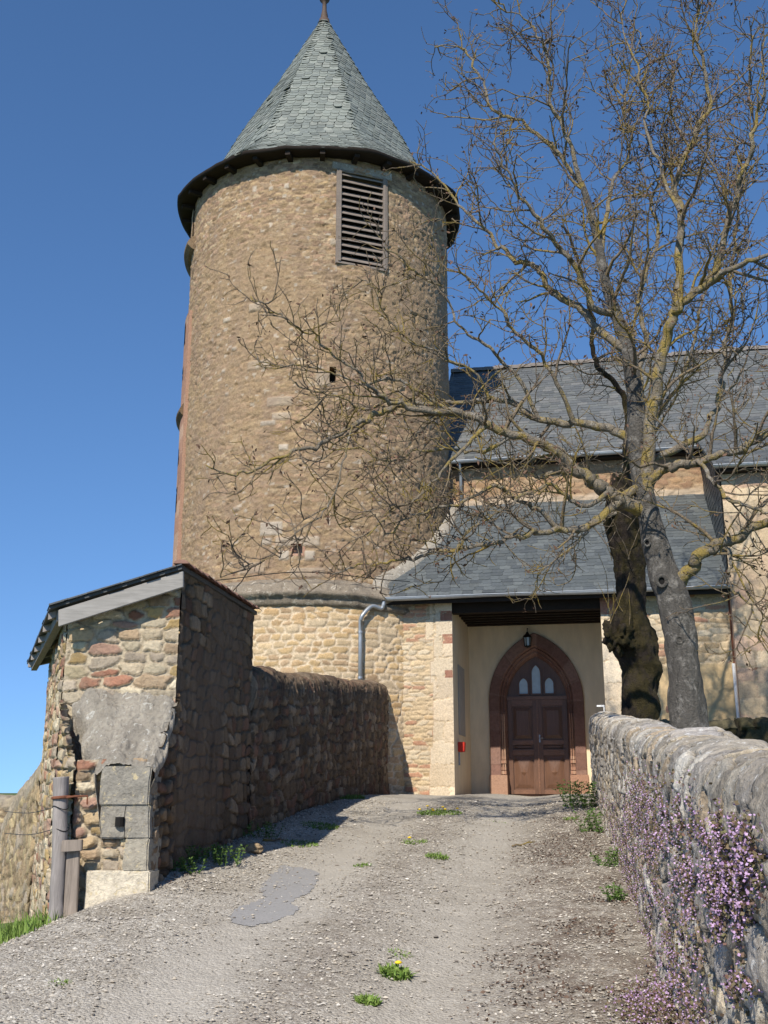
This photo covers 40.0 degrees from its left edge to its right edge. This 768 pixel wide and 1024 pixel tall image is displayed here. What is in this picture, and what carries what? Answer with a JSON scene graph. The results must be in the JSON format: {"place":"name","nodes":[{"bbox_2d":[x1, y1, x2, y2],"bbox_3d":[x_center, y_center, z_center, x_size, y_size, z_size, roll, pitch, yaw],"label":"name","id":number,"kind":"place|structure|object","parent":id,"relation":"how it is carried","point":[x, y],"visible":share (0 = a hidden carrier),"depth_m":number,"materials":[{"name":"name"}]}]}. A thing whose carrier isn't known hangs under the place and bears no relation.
{"place":"outdoors","nodes":[
{"label":"outdoors","id":0,"kind":"place"},
{"bbox_2d":[0,793,21,931],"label":"ground","id":1,"kind":"structure","parent":0,"point":[13,922],"depth_m":14.85,"materials":[{"name":"green plant"}]},
{"bbox_2d":[0,794,15,832],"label":"stone wall","id":2,"kind":"structure","parent":1,"relation":"on","point":[6,801],"depth_m":20.15,"materials":[{"name":"beige stone"}]},
{"bbox_2d":[0,762,41,923],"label":"stone wall","id":3,"kind":"structure","parent":1,"relation":"on","point":[16,859],"depth_m":14.43,"materials":[{"name":"beige stone"}]},
{"bbox_2d":[0,904,65,945],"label":"grass","id":4,"kind":"structure","parent":1,"relation":"on","point":[18,929],"depth_m":8.52,"materials":[{"name":"green plant"}]},
{"bbox_2d":[5,776,87,921],"bbox_3d":[-3.529,3.283,10.379,0.298,1.294,3.606,8,-17,-29],"label":"gate post","id":5,"kind":"object","parent":1,"relation":"on","point":[64,879],"visible":0.91,"depth_m":8.93,"materials":[{"name":"grey wood"}]},
{"bbox_2d":[27,559,261,920],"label":"stone shed","id":6,"kind":"structure","parent":1,"relation":"on","point":[147,741],"depth_m":10.20,"materials":[{"name":"stone"}]},
{"bbox_2d":[246,666,389,833],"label":"stone wall","id":7,"kind":"structure","parent":1,"relation":"on","point":[317,739],"depth_m":16.18,"materials":[{"name":"brown stone"}]},
{"bbox_2d":[172,0,767,795],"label":"church","id":8,"kind":"structure","parent":1,"relation":"on","point":[298,170],"depth_m":28.51,"materials":[{"name":"brown stone"}]},
{"bbox_2d":[290,544,304,555],"bbox_3d":[-2.178,0.957,26.834,0.380,0.380,0.285,-1,-15,3],"label":"niche window","id":9,"kind":"structure","parent":8,"relation":"in","point":[294,554],"depth_m":26.67,"materials":[{"name":"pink stone"}]},
{"bbox_2d":[327,364,338,384],"bbox_3d":[-1.387,-3.575,28.139,0.310,0.580,0.405,2,-15,-9],"label":"slit window","id":10,"kind":"structure","parent":8,"relation":"in","point":[331,369],"depth_m":28.05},
{"bbox_2d":[332,161,391,271],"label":"louvre window","id":11,"kind":"structure","parent":8,"relation":"in","point":[341,177],"depth_m":29.45,"materials":[{"name":"grey wood"}]},
{"bbox_2d":[458,665,465,736],"bbox_3d":[1.998,4.863,27.175,0.018,1.750,1.200,-3,-15,11],"label":"notice board","id":12,"kind":"object","parent":8,"relation":"attached to","point":[461,697],"visible":1,"depth_m":27.09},
{"bbox_2d":[458,742,465,764],"bbox_3d":[1.934,5.985,26.154,0.166,0.560,0.279,-3,-15,11],"label":"letter box","id":13,"kind":"object","parent":8,"relation":"attached to","point":[461,746],"visible":1,"depth_m":26.08,"materials":[{"name":"red paint"}]},
{"bbox_2d":[523,628,530,647],"bbox_3d":[3.944,3.443,28.892,0.216,0.572,0.356,-8,-17,29],"label":"wall lantern","id":14,"kind":"object","parent":8,"relation":"attached to","point":[527,637],"depth_m":28.78,"materials":[{"name":"black metal"}]},
{"bbox_2d":[507,657,569,795],"bbox_3d":[4.180,5.792,28.734,1.660,3.750,0.131,-3,-15,11],"label":"door","id":15,"kind":"structure","parent":8,"relation":"in","point":[538,742],"depth_m":28.71,"materials":[{"name":"brown wood"}]},
{"bbox_2d":[195,0,767,728],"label":"bare tree","id":16,"kind":"object","parent":1,"relation":"on","point":[669,582],"visible":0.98,"depth_m":14.73,"materials":[{"name":"grey plant"}]},
{"bbox_2d":[434,184,752,719],"bbox_3d":[4.207,-1.282,18.989,7.114,11.248,3.196,13,-20,-41],"label":"pollard tree","id":17,"kind":"object","parent":1,"relation":"on","point":[630,640],"visible":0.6,"depth_m":18.67,"materials":[{"name":"brown plant"}]},
{"bbox_2d":[589,711,767,1023],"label":"stone wall","id":18,"kind":"structure","parent":1,"relation":"on","point":[733,766],"depth_m":4.80,"materials":[{"name":"grey stone"}]},
{"bbox_2d":[597,745,767,1023],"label":"wall flowers","id":19,"kind":"object","parent":18,"relation":"attached to","point":[740,863],"visible":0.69,"depth_m":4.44,"materials":[{"name":"purple plant"}]},
{"bbox_2d":[0,794,679,1023],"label":"gravel road","id":20,"kind":"structure","parent":0,"point":[195,977],"depth_m":7.41,"materials":[{"name":"grey gravel"}]},
{"bbox_2d":[48,977,71,985],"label":"grass tuft","id":21,"kind":"object","parent":20,"relation":"on","point":[65,981],"visible":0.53,"depth_m":6.15,"materials":[{"name":"green plant"}]},
{"bbox_2d":[171,856,207,874],"bbox_3d":[-1.815,3.265,9.758,0.302,0.166,0.319,-10,-18,33],"label":"weed plant","id":22,"kind":"object","parent":20,"relation":"on","point":[182,867],"visible":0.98,"depth_m":9.75,"materials":[{"name":"green plant"}]},
{"bbox_2d":[186,843,248,866],"bbox_3d":[-1.678,3.368,10.403,0.653,0.214,0.643,0,-15,0],"label":"weed plant","id":23,"kind":"object","parent":20,"relation":"on","point":[218,860],"visible":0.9,"depth_m":10.37,"materials":[{"name":"green plant"}]},
{"bbox_2d":[234,847,245,852],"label":"plant","id":24,"kind":"object","parent":20,"relation":"on","point":[237,849],"visible":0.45,"depth_m":11.16,"materials":[{"name":"green plant"}]},
{"bbox_2d":[243,843,263,853],"bbox_3d":[-1.425,3.617,11.331,0.269,0.129,0.167,0,-15,0],"label":"loose stone","id":25,"kind":"object","parent":20,"relation":"on","point":[255,848],"visible":0.64,"depth_m":11.27,"materials":[{"name":"brown stone"}]},
{"bbox_2d":[242,821,283,838],"bbox_3d":[-1.472,3.707,12.319,0.614,0.223,0.446,0,-15,0],"label":"weed plant","id":26,"kind":"object","parent":20,"relation":"on","point":[257,833],"visible":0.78,"depth_m":12.31,"materials":[{"name":"green plant"}]},
{"bbox_2d":[228,865,318,925],"bbox_3d":[-0.933,3.327,9.305,0.774,0.281,3.042,0,-15,0],"label":"road patch","id":27,"kind":"object","parent":20,"relation":"on","point":[262,914],"visible":1,"depth_m":9.06,"materials":[{"name":"grey asphalt"}]},
{"bbox_2d":[263,837,283,840],"bbox_3d":[-1.278,3.788,12.217,0.043,0.043,0.370,-10,-18,32],"label":"fallen stick","id":28,"kind":"object","parent":20,"relation":"on","point":[273,839],"visible":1,"depth_m":12.19,"materials":[{"name":"brown wood"}]},
{"bbox_2d":[282,839,317,847],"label":"grass tuft","id":29,"kind":"object","parent":20,"relation":"on","point":[298,843],"visible":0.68,"depth_m":12.27,"materials":[{"name":"green plant"}]},
{"bbox_2d":[301,820,338,829],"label":"grass tuft","id":30,"kind":"object","parent":20,"relation":"on","point":[333,826],"visible":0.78,"depth_m":13.96,"materials":[{"name":"green plant"}]},
{"bbox_2d":[339,794,364,798],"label":"grass tuft","id":31,"kind":"object","parent":20,"relation":"on","point":[353,796],"visible":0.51,"depth_m":18.69,"materials":[{"name":"green plant"}]},
{"bbox_2d":[353,862,371,866],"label":"grass tuft","id":32,"kind":"object","parent":20,"relation":"on","point":[362,864],"visible":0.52,"depth_m":10.75,"materials":[{"name":"green plant"}]},
{"bbox_2d":[353,993,382,1006],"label":"grass tuft","id":33,"kind":"object","parent":20,"relation":"on","point":[369,999],"visible":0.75,"depth_m":5.87,"materials":[{"name":"green plant"}]},
{"bbox_2d":[373,960,418,980],"bbox_3d":[0.077,2.840,6.520,0.294,0.120,0.363,0,-15,0],"label":"dandelion","id":34,"kind":"object","parent":20,"relation":"on","point":[395,972],"visible":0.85,"depth_m":6.50,"materials":[{"name":"green plant"}]},
{"bbox_2d":[388,947,411,959],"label":"grass tuft","id":35,"kind":"object","parent":20,"relation":"on","point":[404,955],"visible":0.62,"depth_m":7.02,"materials":[{"name":"green plant"}]},
{"bbox_2d":[401,836,429,844],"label":"dandelion","id":36,"kind":"object","parent":20,"relation":"on","point":[409,837],"visible":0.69,"depth_m":12.46,"materials":[{"name":"green plant"}]},
{"bbox_2d":[155,813,679,1023],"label":"leaf litter","id":37,"kind":"object","parent":20,"relation":"on","point":[563,982],"visible":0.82,"depth_m":7.37,"materials":[{"name":"brown plant"}]},
{"bbox_2d":[425,852,448,860],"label":"grass tuft","id":38,"kind":"object","parent":20,"relation":"on","point":[440,856],"visible":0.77,"depth_m":11.32,"materials":[{"name":"green plant"}]},
{"bbox_2d":[417,805,461,815],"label":"dandelion","id":39,"kind":"object","parent":20,"relation":"on","point":[440,812],"visible":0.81,"depth_m":15.92,"materials":[{"name":"green plant"}]},
{"bbox_2d":[511,840,534,846],"bbox_3d":[1.667,3.984,12.687,0.361,0.067,0.044,10,-18,-34],"label":"fallen stick","id":40,"kind":"object","parent":20,"relation":"on","point":[521,844],"visible":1,"depth_m":12.65,"materials":[{"name":"brown wood"}]},
{"bbox_2d":[553,779,597,807],"bbox_3d":[3.132,4.504,16.848,0.887,0.475,0.835,0,-15,0],"label":"weed plant","id":41,"kind":"object","parent":20,"relation":"on","point":[577,792],"visible":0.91,"depth_m":16.78,"materials":[{"name":"green plant"}]},
{"bbox_2d":[571,806,604,832],"bbox_3d":[2.734,3.944,13.505,0.618,0.351,0.667,6,-16,-21],"label":"weed plant","id":42,"kind":"object","parent":20,"relation":"on","point":[590,824],"visible":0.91,"depth_m":13.52,"materials":[{"name":"green plant"}]},
{"bbox_2d":[589,847,621,866],"bbox_3d":[2.265,3.505,10.711,0.370,0.208,0.402,-6,-16,21],"label":"weed plant","id":43,"kind":"object","parent":20,"relation":"on","point":[612,856],"visible":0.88,"depth_m":10.65,"materials":[{"name":"green plant"}]},
{"bbox_2d":[599,882,627,901],"bbox_3d":[1.902,3.167,8.775,0.231,0.173,0.293,0,-15,0],"label":"weed plant","id":44,"kind":"object","parent":20,"relation":"on","point":[618,894],"visible":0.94,"depth_m":8.75,"materials":[{"name":"green plant"}]},
{"bbox_2d":[0,0,767,792],"label":"sky","id":45,"kind":"structure","parent":0,"point":[109,109],"materials":[{"name":"blue"}]},
{"bbox_2d":[660,717,767,742],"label":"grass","id":46,"kind":"structure","parent":0,"point":[748,728],"depth_m":19.25,"materials":[{"name":"green plant"}]}
]}

